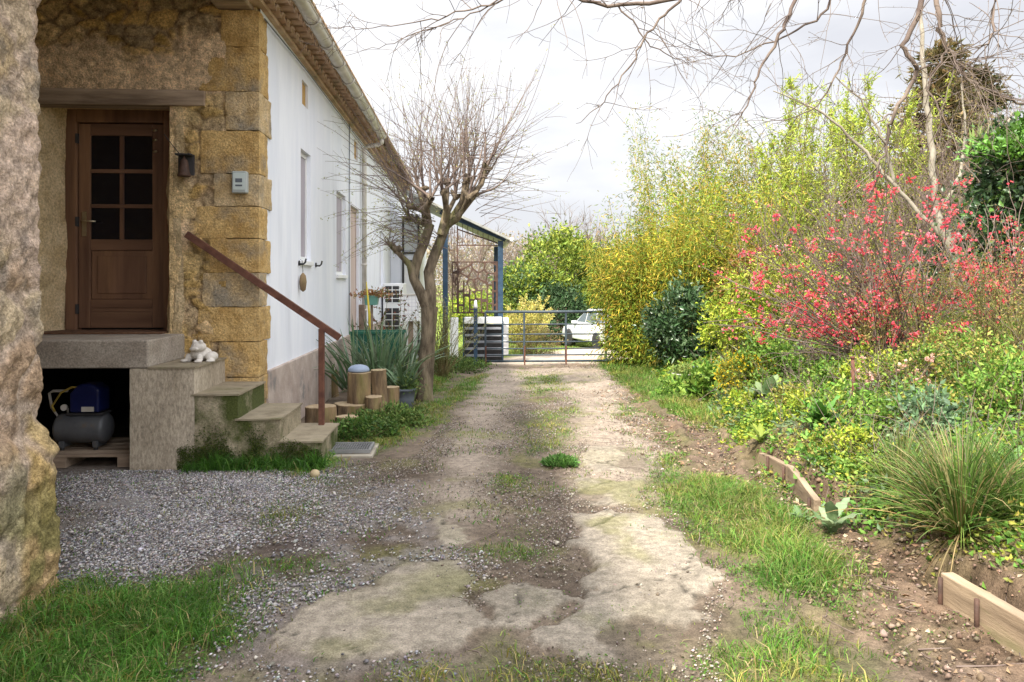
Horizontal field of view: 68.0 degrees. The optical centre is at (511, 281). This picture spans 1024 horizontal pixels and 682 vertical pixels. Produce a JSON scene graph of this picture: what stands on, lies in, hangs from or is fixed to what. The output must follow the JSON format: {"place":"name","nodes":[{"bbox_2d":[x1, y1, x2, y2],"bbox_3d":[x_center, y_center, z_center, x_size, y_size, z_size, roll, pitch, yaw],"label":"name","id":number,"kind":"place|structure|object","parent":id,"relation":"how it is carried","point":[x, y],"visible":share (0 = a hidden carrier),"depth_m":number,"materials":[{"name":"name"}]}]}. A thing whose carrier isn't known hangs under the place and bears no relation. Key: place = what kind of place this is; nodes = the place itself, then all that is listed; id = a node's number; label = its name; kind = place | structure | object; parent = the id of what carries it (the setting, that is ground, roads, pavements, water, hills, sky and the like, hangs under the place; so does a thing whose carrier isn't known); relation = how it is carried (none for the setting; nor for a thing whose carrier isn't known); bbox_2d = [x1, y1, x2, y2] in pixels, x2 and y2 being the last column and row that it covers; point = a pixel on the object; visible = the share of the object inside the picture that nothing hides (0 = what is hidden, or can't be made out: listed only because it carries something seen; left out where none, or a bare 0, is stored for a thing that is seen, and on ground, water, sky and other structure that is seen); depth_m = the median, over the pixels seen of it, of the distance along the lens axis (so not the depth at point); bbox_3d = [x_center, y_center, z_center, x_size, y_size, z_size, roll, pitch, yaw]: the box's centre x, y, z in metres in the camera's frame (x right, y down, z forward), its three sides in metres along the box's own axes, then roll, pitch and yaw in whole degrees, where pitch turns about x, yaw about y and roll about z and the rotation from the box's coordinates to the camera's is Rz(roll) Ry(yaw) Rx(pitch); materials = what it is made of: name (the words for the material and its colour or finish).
{"place":"outdoors","nodes":[
{"label":"outdoors","id":0,"kind":"place"},
{"bbox_2d":[53,365,730,681],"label":"driveway","id":1,"kind":"structure","parent":0,"point":[390,614],"depth_m":3.96,"materials":[{"name":"concrete"}]},
{"bbox_2d":[52,365,728,681],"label":"gravel","id":2,"kind":"structure","parent":1,"relation":"on","point":[195,512],"depth_m":4.76,"materials":[{"name":"gravel"}]},
{"bbox_2d":[185,411,1023,681],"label":"fallen twigs","id":3,"kind":"object","parent":1,"relation":"on","point":[727,560],"visible":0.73,"depth_m":4.04,"materials":[{"name":"wood"}]},
{"bbox_2d":[0,285,1023,681],"bbox_3d":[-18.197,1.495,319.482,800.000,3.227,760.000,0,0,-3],"label":"ground","id":4,"kind":"structure","parent":0,"point":[992,579],"depth_m":3.55,"materials":[{"name":"soil"}]},
{"bbox_2d":[51,437,129,467],"bbox_3d":[-3.733,1.446,6.448,1.240,0.107,0.700,0,0,-3],"label":"wooden pallet","id":5,"kind":"object","parent":4,"relation":"on","point":[117,447],"visible":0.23,"depth_m":6.23,"materials":[{"name":"brown wood"}]},
{"bbox_2d":[48,382,114,449],"bbox_3d":[-3.618,1.119,6.354,0.522,0.545,0.250,0,0,-3],"label":"air compressor","id":6,"kind":"object","parent":5,"relation":"on","point":[88,418],"visible":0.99,"depth_m":6.26,"materials":[{"name":"metal"}]},
{"bbox_2d":[36,231,341,470],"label":"entrance steps","id":7,"kind":"structure","parent":4,"relation":"on","point":[175,402],"depth_m":6.07,"materials":[{"name":"concrete"}]},
{"bbox_2d":[44,329,167,333],"bbox_3d":[-3.689,0.456,6.916,1.140,0.015,0.430,0,0,-3],"label":"door sill","id":8,"kind":"structure","parent":7,"relation":"on","point":[142,331],"depth_m":6.84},
{"bbox_2d":[180,340,217,362],"bbox_3d":[-2.669,0.588,6.479,0.304,0.195,0.255,0,0,22],"label":"animal ornament","id":9,"kind":"object","parent":7,"relation":"on","point":[200,352],"visible":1,"depth_m":6.42,"materials":[{"name":"ceramic"}]},
{"bbox_2d":[174,422,338,473],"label":"step moss","id":10,"kind":"object","parent":7,"relation":"on","point":[219,462],"visible":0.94,"depth_m":6.04,"materials":[{"name":"green plant"}]},
{"bbox_2d":[0,0,413,633],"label":"farmhouse","id":11,"kind":"object","parent":4,"relation":"on","point":[104,208],"visible":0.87,"depth_m":6.85,"materials":[{"name":"stone"}]},
{"bbox_2d":[75,124,162,327],"bbox_3d":[-3.695,-0.528,7.154,0.795,1.925,0.104,0,0,-3],"label":"door","id":12,"kind":"structure","parent":11,"relation":"in","point":[121,165],"depth_m":7.17,"materials":[{"name":"brown wood"}]},
{"bbox_2d":[300,152,313,265],"bbox_3d":[-2.544,-0.853,8.870,0.330,1.326,0.600,0,0,-3],"label":"window","id":13,"kind":"structure","parent":11,"relation":"in","point":[303,157],"depth_m":9.01,"materials":[{"name":"white paint"}]},
{"bbox_2d":[336,193,347,278],"bbox_3d":[-2.684,-0.683,11.331,0.330,1.266,0.870,0,0,-3],"label":"window","id":14,"kind":"structure","parent":11,"relation":"in","point":[339,201],"depth_m":11.52,"materials":[{"name":"white paint"}]},
{"bbox_2d":[350,207,355,330],"bbox_3d":[-2.696,-0.195,12.692,0.040,2.102,0.942,0,0,-3],"label":"side door","id":15,"kind":"structure","parent":11,"relation":"in","point":[352,229],"depth_m":12.80,"materials":[{"name":"white wood"}]},
{"bbox_2d":[391,216,425,358],"bbox_3d":[-2.702,0.195,20.179,0.700,3.610,3.400,0,0,-3],"label":"glazed bay","id":16,"kind":"object","parent":11,"relation":"attached to","point":[399,272],"visible":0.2,"depth_m":18.52,"materials":[{"name":"metal"}]},
{"bbox_2d":[305,404,336,422],"bbox_3d":[-2.025,1.424,8.051,0.342,0.216,0.302,0,0,-3],"label":"log stump","id":17,"kind":"object","parent":4,"relation":"on","point":[311,413],"visible":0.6,"depth_m":7.95,"materials":[{"name":"brown wood"}]},
{"bbox_2d":[328,442,378,458],"bbox_3d":[-1.407,1.496,6.672,0.423,0.116,0.520,0,0,-3],"label":"boot scraper grate","id":18,"kind":"object","parent":4,"relation":"on","point":[361,449],"visible":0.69,"depth_m":6.57,"materials":[{"name":"metal"}]},
{"bbox_2d":[347,371,370,403],"bbox_3d":[-1.689,1.164,8.376,0.273,0.341,0.314,0,0,-3],"label":"log stump","id":19,"kind":"object","parent":4,"relation":"on","point":[358,387],"visible":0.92,"depth_m":8.25,"materials":[{"name":"brown wood"}]},
{"bbox_2d":[314,316,409,394],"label":"iris clump","id":20,"kind":"object","parent":4,"relation":"on","point":[341,379],"visible":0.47,"depth_m":9.69,"materials":[{"name":"green plant"}]},
{"bbox_2d":[330,409,407,441],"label":"wall weeds","id":21,"kind":"object","parent":4,"relation":"on","point":[363,424],"depth_m":7.22,"materials":[{"name":"green plant"}]},
{"bbox_2d":[349,330,405,362],"bbox_3d":[-1.966,1.157,11.131,0.789,0.885,0.390,0,0,-3],"label":"trough planter","id":22,"kind":"object","parent":4,"relation":"on","point":[362,334],"visible":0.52,"depth_m":10.95,"materials":[{"name":"green plastic"}]},
{"bbox_2d":[370,369,387,411],"bbox_3d":[-1.471,1.260,8.448,0.209,0.566,0.190,0,0,-3],"label":"log stump","id":23,"kind":"object","parent":4,"relation":"on","point":[378,381],"visible":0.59,"depth_m":8.38,"materials":[{"name":"brown wood"}]},
{"bbox_2d":[325,313,433,388],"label":"iris clump","id":24,"kind":"object","parent":4,"relation":"on","point":[384,357],"visible":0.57,"depth_m":9.54,"materials":[{"name":"green plant"}]},
{"bbox_2d":[383,283,405,340],"bbox_3d":[-2.616,0.967,16.971,0.427,1.867,1.014,0,0,-3],"label":"heat pump","id":25,"kind":"object","parent":4,"relation":"on","point":[392,305],"visible":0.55,"depth_m":16.47,"materials":[{"name":"white paint"}]},
{"bbox_2d":[352,399,439,428],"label":"wall weeds","id":26,"kind":"object","parent":4,"relation":"on","point":[407,415],"depth_m":7.95,"materials":[{"name":"green plant"}]},
{"bbox_2d":[344,314,454,382],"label":"iris clump","id":27,"kind":"object","parent":4,"relation":"on","point":[413,357],"visible":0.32,"depth_m":10.10,"materials":[{"name":"green plant"}]},
{"bbox_2d":[399,387,415,407],"bbox_3d":[-1.315,1.428,9.323,0.276,0.246,0.274,0,0,-3],"label":"plant pot","id":28,"kind":"object","parent":4,"relation":"on","point":[407,397],"visible":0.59,"depth_m":9.22,"materials":[{"name":"grey plastic"}]},
{"bbox_2d":[377,354,426,393],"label":"potted plant","id":29,"kind":"object","parent":28,"relation":"in","point":[401,379],"visible":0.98,"depth_m":9.27,"materials":[{"name":"green plant"}]},
{"bbox_2d":[399,294,420,362],"bbox_3d":[-2.097,1.125,15.706,0.425,1.751,0.440,0,0,-3],"label":"tiled cabinet","id":30,"kind":"object","parent":4,"relation":"on","point":[411,301],"visible":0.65,"depth_m":15.51,"materials":[{"name":"white paint"}]},
{"bbox_2d":[405,286,489,378],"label":"broom shrub","id":31,"kind":"object","parent":4,"relation":"on","point":[444,368],"visible":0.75,"depth_m":12.69,"materials":[{"name":"green plant"}]},
{"bbox_2d":[317,17,578,401],"bbox_3d":[-0.933,-0.766,10.099,3.495,4.910,2.533,0,0,21],"label":"pollard tree","id":32,"kind":"object","parent":4,"relation":"on","point":[426,296],"visible":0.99,"depth_m":9.92,"materials":[{"name":"brown plant"}]},
{"bbox_2d":[406,190,513,357],"bbox_3d":[-1.295,0.400,18.882,2.485,5.001,3.350,0,0,-3],"label":"pergola","id":33,"kind":"object","parent":4,"relation":"on","point":[488,234],"visible":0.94,"depth_m":17.52,"materials":[{"name":"blue paint"}]},
{"bbox_2d":[434,354,496,373],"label":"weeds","id":34,"kind":"object","parent":4,"relation":"on","point":[470,361],"visible":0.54,"depth_m":13.80,"materials":[{"name":"green plant"}]},
{"bbox_2d":[437,288,506,330],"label":"evergreen bush","id":35,"kind":"object","parent":4,"relation":"on","point":[461,315],"visible":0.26,"depth_m":41.25,"materials":[{"name":"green plant"}]},
{"bbox_2d":[450,317,507,359],"bbox_3d":[-0.743,1.452,17.236,1.324,1.296,0.500,0,0,-3],"label":"slatted counter","id":36,"kind":"object","parent":4,"relation":"on","point":[496,329],"visible":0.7,"depth_m":17.17,"materials":[{"name":"white paint"}]},
{"bbox_2d":[448,221,511,306],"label":"bare tree","id":37,"kind":"object","parent":4,"relation":"on","point":[481,256],"visible":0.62,"depth_m":47.88,"materials":[{"name":"plant"}]},
{"bbox_2d":[0,335,1000,681],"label":"lawn grass","id":38,"kind":"structure","parent":4,"relation":"on","point":[162,597],"depth_m":3.56,"materials":[{"name":"plant"}]},
{"bbox_2d":[489,293,554,350],"bbox_3d":[0.368,1.297,23.472,2.293,1.907,2.858,0,0,-3],"label":"forsythia","id":39,"kind":"object","parent":4,"relation":"on","point":[513,318],"visible":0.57,"depth_m":23.39,"materials":[{"name":"plant"}]},
{"bbox_2d":[485,254,559,342],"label":"evergreen tree","id":40,"kind":"object","parent":4,"relation":"on","point":[522,287],"visible":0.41,"depth_m":34.31,"materials":[{"name":"green plant"}]},
{"bbox_2d":[508,323,563,353],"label":"hedge bush","id":41,"kind":"object","parent":4,"relation":"on","point":[536,344],"visible":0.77,"depth_m":22.46,"materials":[{"name":"green plant"}]},
{"bbox_2d":[506,217,602,340],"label":"evergreen tree","id":42,"kind":"object","parent":4,"relation":"on","point":[567,246],"visible":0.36,"depth_m":35.24,"materials":[{"name":"green plant"}]},
{"bbox_2d":[525,279,592,345],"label":"evergreen bush","id":43,"kind":"object","parent":4,"relation":"on","point":[558,295],"visible":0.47,"depth_m":33.34,"materials":[{"name":"green plant"}]},
{"bbox_2d":[562,309,613,347],"bbox_3d":[3.707,1.911,31.207,2.120,1.610,4.327,0,0,-19],"label":"parked car","id":44,"kind":"object","parent":4,"relation":"on","point":[584,317],"visible":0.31,"depth_m":30.85,"materials":[{"name":"white paint"}]},
{"bbox_2d":[299,0,1023,275],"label":"overhanging tree","id":45,"kind":"object","parent":4,"relation":"on","point":[939,31],"visible":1,"depth_m":6.51,"materials":[{"name":"brown plant"}]},
{"bbox_2d":[426,222,910,308],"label":"distant wood","id":46,"kind":"object","parent":4,"relation":"on","point":[440,280],"visible":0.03,"depth_m":84.40,"materials":[{"name":"brown plant"}]},
{"bbox_2d":[633,269,729,364],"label":"laurel bush","id":47,"kind":"object","parent":4,"relation":"on","point":[664,328],"visible":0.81,"depth_m":12.57,"materials":[{"name":"green plant"}]},
{"bbox_2d":[564,158,817,367],"bbox_3d":[3.356,0.045,14.835,4.688,4.765,4.297,0,0,-3],"label":"bamboo clump","id":48,"kind":"object","parent":4,"relation":"on","point":[630,282],"visible":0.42,"depth_m":14.00,"materials":[{"name":"plant"}]},
{"bbox_2d":[678,360,734,401],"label":"leafy perennial","id":49,"kind":"object","parent":4,"relation":"on","point":[703,374],"visible":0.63,"depth_m":9.65,"materials":[{"name":"green plant"}]},
{"bbox_2d":[692,258,779,361],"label":"lime bush","id":50,"kind":"object","parent":4,"relation":"on","point":[711,328],"visible":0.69,"depth_m":11.64,"materials":[{"name":"green plant"}]},
{"bbox_2d":[710,240,776,338],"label":"copper bush","id":51,"kind":"object","parent":4,"relation":"on","point":[738,268],"visible":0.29,"depth_m":13.09,"materials":[{"name":"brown plant"}]},
{"bbox_2d":[712,344,778,399],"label":"yellow flower bush","id":52,"kind":"object","parent":4,"relation":"on","point":[727,365],"visible":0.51,"depth_m":8.82,"materials":[{"name":"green plant"}]},
{"bbox_2d":[611,102,882,317],"bbox_3d":[5.357,-1.342,17.224,6.182,5.288,3.508,0,0,-3],"label":"bamboo clump","id":53,"kind":"object","parent":4,"relation":"on","point":[738,177],"visible":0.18,"depth_m":16.90,"materials":[{"name":"plant"}]},
{"bbox_2d":[727,329,805,388],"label":"leafy bush","id":54,"kind":"object","parent":4,"relation":"on","point":[781,346],"visible":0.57,"depth_m":8.69,"materials":[{"name":"green plant"}]},
{"bbox_2d":[749,119,797,320],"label":"willow sapling","id":55,"kind":"object","parent":4,"relation":"on","point":[766,168],"visible":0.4,"depth_m":15.07,"materials":[{"name":"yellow plant"}]},
{"bbox_2d":[759,453,789,486],"bbox_3d":[2.033,1.469,5.898,0.071,0.225,0.610,0,0,-1],"label":"timber edging","id":56,"kind":"object","parent":4,"relation":"on","point":[779,466],"visible":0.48,"depth_m":5.84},
{"bbox_2d":[720,238,851,347],"bbox_3d":[4.249,0.250,11.492,2.062,1.841,1.438,0,0,-3],"label":"green bush","id":57,"kind":"object","parent":4,"relation":"on","point":[776,275],"visible":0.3,"depth_m":11.37,"materials":[{"name":"green plant"}]},
{"bbox_2d":[787,465,820,511],"bbox_3d":[2.002,1.465,5.238,0.069,0.233,0.697,0,0,7],"label":"timber edging","id":58,"kind":"object","parent":4,"relation":"on","point":[804,491],"visible":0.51,"depth_m":5.17,"materials":[{"name":"wood"}]},
{"bbox_2d":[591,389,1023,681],"bbox_3d":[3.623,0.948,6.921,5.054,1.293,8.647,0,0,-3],"label":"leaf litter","id":59,"kind":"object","parent":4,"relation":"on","point":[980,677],"visible":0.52,"depth_m":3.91,"materials":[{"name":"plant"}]},
{"bbox_2d":[693,180,929,329],"bbox_3d":[5.292,-0.208,13.235,4.694,3.031,3.935,0,0,-3],"label":"bare thicket","id":60,"kind":"object","parent":4,"relation":"on","point":[797,250],"visible":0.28,"depth_m":12.84,"materials":[{"name":"brown plant"}]},
{"bbox_2d":[777,73,856,305],"bbox_3d":[5.524,-1.579,14.199,1.412,4.996,1.816,0,0,-3],"label":"willow sapling","id":61,"kind":"object","parent":4,"relation":"on","point":[789,84],"visible":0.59,"depth_m":14.07,"materials":[{"name":"green plant"}]},
{"bbox_2d":[792,394,846,428],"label":"rosette plant","id":62,"kind":"object","parent":4,"relation":"on","point":[823,408],"visible":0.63,"depth_m":6.12,"materials":[{"name":"green plant"}]},
{"bbox_2d":[790,355,856,391],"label":"bank perennial","id":63,"kind":"object","parent":4,"relation":"on","point":[819,369],"visible":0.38,"depth_m":7.76,"materials":[{"name":"green plant"}]},
{"bbox_2d":[644,284,1023,591],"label":"ground cover","id":64,"kind":"object","parent":4,"relation":"on","point":[744,416],"visible":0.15,"depth_m":5.63,"materials":[{"name":"green plant"}]},
{"bbox_2d":[785,72,888,311],"bbox_3d":[6.476,-1.738,15.235,1.098,4.865,2.097,0,0,-18],"label":"willow sapling","id":65,"kind":"object","parent":4,"relation":"on","point":[846,105],"visible":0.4,"depth_m":14.69,"materials":[{"name":"green plant"}]},
{"bbox_2d":[812,498,861,534],"bbox_3d":[1.905,1.387,4.512,0.262,0.244,0.264,0,0,-3],"label":"mullein","id":66,"kind":"object","parent":4,"relation":"on","point":[831,522],"visible":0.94,"depth_m":4.48,"materials":[{"name":"green plant"}]},
{"bbox_2d":[800,374,884,422],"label":"bank perennial","id":67,"kind":"object","parent":4,"relation":"on","point":[820,399],"visible":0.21,"depth_m":6.24,"materials":[{"name":"green plant"}]},
{"bbox_2d":[703,66,995,303],"bbox_3d":[7.489,-1.869,15.972,7.532,4.864,6.270,0,0,-3],"label":"bare thicket","id":68,"kind":"object","parent":4,"relation":"on","point":[825,174],"visible":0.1,"depth_m":15.45,"materials":[{"name":"brown plant"}]},
{"bbox_2d":[817,416,884,467],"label":"bank perennial","id":69,"kind":"object","parent":4,"relation":"on","point":[860,435],"visible":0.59,"depth_m":5.29,"materials":[{"name":"green plant"}]},
{"bbox_2d":[682,152,1023,402],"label":"flowering quince","id":70,"kind":"object","parent":4,"relation":"on","point":[823,327],"visible":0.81,"depth_m":8.52,"materials":[{"name":"red plant"}]},
{"bbox_2d":[691,295,1023,519],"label":"dead stems","id":71,"kind":"object","parent":4,"relation":"on","point":[808,372],"visible":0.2,"depth_m":6.13,"materials":[{"name":"plant"}]},
{"bbox_2d":[781,277,944,362],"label":"rose thicket","id":72,"kind":"object","parent":4,"relation":"on","point":[865,337],"visible":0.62,"depth_m":8.26,"materials":[{"name":"red plant"}]},
{"bbox_2d":[829,335,903,388],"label":"bank perennial","id":73,"kind":"object","parent":4,"relation":"on","point":[848,367],"visible":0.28,"depth_m":7.47,"materials":[{"name":"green plant"}]},
{"bbox_2d":[826,67,921,266],"bbox_3d":[6.953,-1.721,14.532,1.535,4.651,1.561,0,0,-3],"label":"willow sapling","id":74,"kind":"object","parent":4,"relation":"on","point":[912,105],"visible":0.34,"depth_m":14.43,"materials":[{"name":"green plant"}]},
{"bbox_2d":[746,11,1011,307],"bbox_3d":[5.694,-1.937,11.212,4.197,5.280,1.558,0,0,-3],"label":"pale tree","id":75,"kind":"object","parent":4,"relation":"on","point":[931,170],"visible":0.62,"depth_m":11.17,"materials":[{"name":"beige plant"}]},
{"bbox_2d":[846,387,923,435],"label":"bank perennial","id":76,"kind":"object","parent":4,"relation":"on","point":[875,403],"visible":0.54,"depth_m":5.75,"materials":[{"name":"green plant"}]},
{"bbox_2d":[814,309,960,394],"bbox_3d":[3.433,0.760,6.873,1.307,1.058,1.128,0,0,21],"label":"pink quince","id":77,"kind":"object","parent":4,"relation":"on","point":[872,376],"visible":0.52,"depth_m":6.75,"materials":[{"name":"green plant"}]},
{"bbox_2d":[761,127,1014,309],"bbox_3d":[6.882,-0.952,12.933,5.243,3.142,4.116,0,0,-3],"label":"bare thicket","id":78,"kind":"object","parent":4,"relation":"on","point":[890,227],"visible":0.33,"depth_m":12.87,"materials":[{"name":"brown plant"}]},
{"bbox_2d":[832,417,955,502],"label":"grass tussock","id":79,"kind":"object","parent":4,"relation":"on","point":[900,453],"depth_m":4.70,"materials":[{"name":"green plant"}]},
{"bbox_2d":[794,53,1023,291],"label":"bare thicket","id":80,"kind":"object","parent":4,"relation":"on","point":[939,151],"visible":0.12,"depth_m":15.31,"materials":[{"name":"brown plant"}]},
{"bbox_2d":[866,71,954,295],"bbox_3d":[7.920,-1.853,15.287,1.640,4.488,1.228,0,0,18],"label":"willow sapling","id":81,"kind":"object","parent":4,"relation":"on","point":[910,154],"visible":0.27,"depth_m":15.20,"materials":[{"name":"green plant"}]},
{"bbox_2d":[866,337,957,388],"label":"bank perennial","id":82,"kind":"object","parent":4,"relation":"on","point":[921,353],"visible":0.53,"depth_m":6.77,"materials":[{"name":"green plant"}]},
{"bbox_2d":[822,409,1023,586],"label":"grass tussock","id":83,"kind":"object","parent":4,"relation":"on","point":[945,515],"depth_m":3.97,"materials":[{"name":"green plant"}]},
{"bbox_2d":[833,114,1013,300],"bbox_3d":[7.801,-1.355,12.871,5.311,3.349,3.725,0,0,-3],"label":"bare thicket","id":84,"kind":"object","parent":4,"relation":"on","point":[917,197],"visible":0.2,"depth_m":12.66,"materials":[{"name":"brown plant"}]},
{"bbox_2d":[836,245,1011,349],"bbox_3d":[4.561,0.219,8.189,1.726,1.315,1.535,0,0,43],"label":"rose thicket","id":85,"kind":"object","parent":4,"relation":"on","point":[928,304],"visible":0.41,"depth_m":8.12,"materials":[{"name":"brown plant"}]},
{"bbox_2d":[885,369,975,437],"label":"bank perennial","id":86,"kind":"object","parent":4,"relation":"on","point":[928,400],"visible":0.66,"depth_m":5.42,"materials":[{"name":"green plant"}]},
{"bbox_2d":[876,35,991,275],"bbox_3d":[11.825,-2.811,21.365,4.279,8.086,4.096,0,0,-3],"label":"conifer","id":87,"kind":"object","parent":4,"relation":"on","point":[937,49],"visible":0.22,"depth_m":20.84,"materials":[{"name":"plant"}]},
{"bbox_2d":[861,51,1023,284],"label":"bare thicket","id":88,"kind":"object","parent":4,"relation":"on","point":[991,121],"visible":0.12,"depth_m":15.27,"materials":[{"name":"brown plant"}]},
{"bbox_2d":[862,159,1023,320],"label":"flowering quince","id":89,"kind":"object","parent":4,"relation":"on","point":[952,214],"visible":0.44,"depth_m":9.19,"materials":[{"name":"red plant"}]},
{"bbox_2d":[906,232,994,305],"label":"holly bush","id":90,"kind":"object","parent":4,"relation":"on","point":[931,260],"visible":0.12,"depth_m":11.54,"materials":[{"name":"green plant"}]},
{"bbox_2d":[910,315,991,365],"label":"bank perennial","id":91,"kind":"object","parent":4,"relation":"on","point":[934,331],"visible":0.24,"depth_m":7.23,"materials":[{"name":"green plant"}]},
{"bbox_2d":[903,59,1014,278],"bbox_3d":[14.115,-2.580,23.560,4.743,8.521,4.016,0,0,-3],"label":"conifer","id":92,"kind":"object","parent":4,"relation":"on","point":[991,96],"visible":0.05,"depth_m":22.91,"materials":[{"name":"brown plant"}]},
{"bbox_2d":[900,239,1023,356],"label":"rose thicket","id":93,"kind":"object","parent":4,"relation":"on","point":[979,315],"visible":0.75,"depth_m":7.42,"materials":[{"name":"brown plant"}]},
{"bbox_2d":[903,422,1023,531],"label":"grass tussock","id":94,"kind":"object","parent":4,"relation":"on","point":[1016,509],"depth_m":3.87,"materials":[{"name":"green plant"}]},
{"bbox_2d":[905,253,1023,355],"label":"rose thicket","id":95,"kind":"object","parent":4,"relation":"on","point":[1021,324],"visible":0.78,"depth_m":6.94,"materials":[{"name":"brown plant"}]},
{"bbox_2d":[926,320,1023,388],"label":"bank perennial","id":96,"kind":"object","parent":4,"relation":"on","point":[953,347],"visible":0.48,"depth_m":6.32,"materials":[{"name":"green plant"}]},
{"bbox_2d":[934,95,1023,299],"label":"ivy mass","id":97,"kind":"object","parent":4,"relation":"on","point":[994,190],"visible":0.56,"depth_m":10.58,"materials":[{"name":"green plant"}]},
{"bbox_2d":[946,110,1023,175],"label":"ivy mass","id":98,"kind":"object","parent":97,"relation":"on","point":[1018,133],"visible":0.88,"depth_m":10.24,"materials":[{"name":"green plant"}]},
{"bbox_2d":[938,572,1023,655],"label":"timber edging","id":99,"kind":"object","parent":4,"relation":"on","point":[1001,621],"visible":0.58,"depth_m":3.22,"materials":[{"name":"wood"}]},
{"bbox_2d":[943,334,1023,422],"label":"bank perennial","id":100,"kind":"object","parent":4,"relation":"on","point":[1016,386],"visible":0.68,"depth_m":5.39,"materials":[{"name":"green plant"}]},
{"bbox_2d":[313,0,1023,284],"label":"sky","id":101,"kind":"structure","parent":0,"point":[561,79],"materials":[{"name":"white"}]},
{"bbox_3d":[2.766,1.173,15.182,0.080,1.353,0.080,0,0,-3],"label":"gate post","id":102,"kind":"object","parent":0,"visible":0},
{"bbox_2d":[484,310,641,365],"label":"metal gate","id":103,"kind":"structure","parent":102,"relation":"attached to","point":[538,311],"depth_m":15.04,"materials":[{"name":"grey metal"}]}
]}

